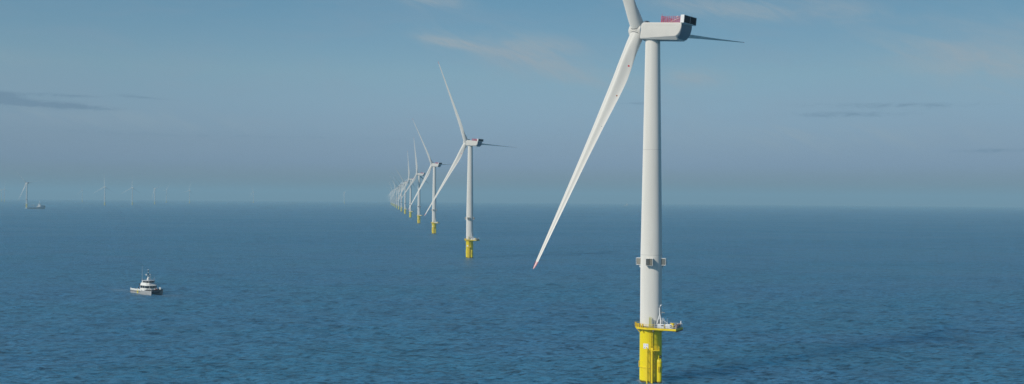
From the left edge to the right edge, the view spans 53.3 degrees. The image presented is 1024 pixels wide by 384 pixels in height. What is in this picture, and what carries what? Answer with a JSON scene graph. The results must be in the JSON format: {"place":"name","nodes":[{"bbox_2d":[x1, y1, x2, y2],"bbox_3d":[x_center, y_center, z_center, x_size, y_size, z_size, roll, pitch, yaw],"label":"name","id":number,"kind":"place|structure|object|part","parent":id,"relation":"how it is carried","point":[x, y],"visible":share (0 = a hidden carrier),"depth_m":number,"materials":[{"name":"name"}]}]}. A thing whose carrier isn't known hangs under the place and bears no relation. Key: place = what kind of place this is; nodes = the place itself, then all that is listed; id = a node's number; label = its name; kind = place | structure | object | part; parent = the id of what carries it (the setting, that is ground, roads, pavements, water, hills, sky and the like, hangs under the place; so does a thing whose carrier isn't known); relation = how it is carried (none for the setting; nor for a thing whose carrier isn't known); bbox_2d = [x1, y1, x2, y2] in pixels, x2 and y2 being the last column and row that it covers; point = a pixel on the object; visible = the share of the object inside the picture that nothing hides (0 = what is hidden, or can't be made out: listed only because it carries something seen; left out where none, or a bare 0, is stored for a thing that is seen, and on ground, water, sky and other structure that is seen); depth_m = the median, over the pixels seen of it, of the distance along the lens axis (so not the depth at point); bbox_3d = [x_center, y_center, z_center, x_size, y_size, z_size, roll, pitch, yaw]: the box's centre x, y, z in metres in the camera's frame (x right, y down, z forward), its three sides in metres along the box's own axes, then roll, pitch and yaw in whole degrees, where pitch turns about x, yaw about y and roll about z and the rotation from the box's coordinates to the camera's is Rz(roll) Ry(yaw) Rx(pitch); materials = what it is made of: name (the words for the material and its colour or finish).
{"place":"outdoors","nodes":[
{"label":"outdoors","id":0,"kind":"place"},
{"bbox_2d":[0,199,1023,383],"bbox_3d":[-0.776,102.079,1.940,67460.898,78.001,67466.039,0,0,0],"label":"sea","id":1,"kind":"structure","parent":0,"point":[310,292],"depth_m":686.36,"materials":[{"name":"liquid"}]},
{"bbox_2d":[18,173,35,207],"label":"wind turbine","id":2,"kind":"object","parent":1,"relation":"in","point":[26,192],"visible":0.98,"depth_m":5099.24,"materials":[{"name":"white metal"}]},
{"bbox_2d":[27,204,44,208],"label":"supply ship","id":3,"kind":"object","parent":1,"relation":"on","point":[39,206],"visible":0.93,"depth_m":4706.69,"materials":[{"name":"grey metal"}]},
{"bbox_2d":[94,182,110,204],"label":"wind turbine","id":4,"kind":"object","parent":1,"relation":"in","point":[104,187],"visible":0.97,"depth_m":6822.56,"materials":[{"name":"white metal"}]},
{"bbox_2d":[130,269,162,295],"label":"crew boat","id":5,"kind":"object","parent":1,"relation":"on","point":[148,286],"visible":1,"depth_m":663.09,"materials":[{"name":"white metal"}]},
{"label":"cabin window","id":6,"kind":"part","parent":5,"relation":"part of","materials":[{"name":"black glass"}]},
{"bbox_2d":[390,182,397,207],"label":"wind turbine","id":7,"kind":"object","parent":1,"relation":"in","point":[396,194],"visible":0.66,"depth_m":6265.89,"materials":[{"name":"white metal"}]},
{"bbox_2d":[393,180,403,209],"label":"wind turbine","id":8,"kind":"object","parent":1,"relation":"in","point":[398,187],"visible":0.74,"depth_m":5529.28,"materials":[{"name":"white metal"}]},
{"bbox_2d":[393,175,404,211],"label":"wind turbine","id":9,"kind":"object","parent":1,"relation":"in","point":[401,185],"visible":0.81,"depth_m":4789.20,"materials":[{"name":"white metal"}]},
{"bbox_2d":[394,166,408,213],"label":"wind turbine","id":10,"kind":"object","parent":1,"relation":"in","point":[405,203],"visible":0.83,"depth_m":4050.48,"materials":[{"name":"white metal"}]},
{"bbox_2d":[398,151,414,217],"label":"wind turbine","id":11,"kind":"object","parent":1,"relation":"in","point":[410,202],"visible":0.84,"depth_m":3312.10,"materials":[{"name":"white metal"}]},
{"bbox_2d":[401,143,424,222],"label":"wind turbine","id":12,"kind":"object","parent":1,"relation":"in","point":[419,203],"visible":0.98,"depth_m":2572.84,"materials":[{"name":"white metal"}]},
{"bbox_2d":[408,121,448,233],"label":"wind turbine","id":13,"kind":"object","parent":1,"relation":"in","point":[434,166],"visible":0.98,"depth_m":1834.66,"materials":[{"name":"white metal"}]},
{"bbox_2d":[424,62,516,257],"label":"wind turbine","id":14,"kind":"object","parent":1,"relation":"in","point":[469,217],"visible":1,"depth_m":1095.84,"materials":[{"name":"white metal"}]},
{"bbox_2d":[533,0,744,383],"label":"wind turbine","id":15,"kind":"object","parent":1,"relation":"in","point":[651,263],"visible":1,"depth_m":357.53,"materials":[{"name":"paint"}]},
{"bbox_2d":[0,0,1023,206],"label":"sky","id":16,"kind":"structure","parent":0,"point":[821,102],"materials":[{"name":"blue"}]}
]}

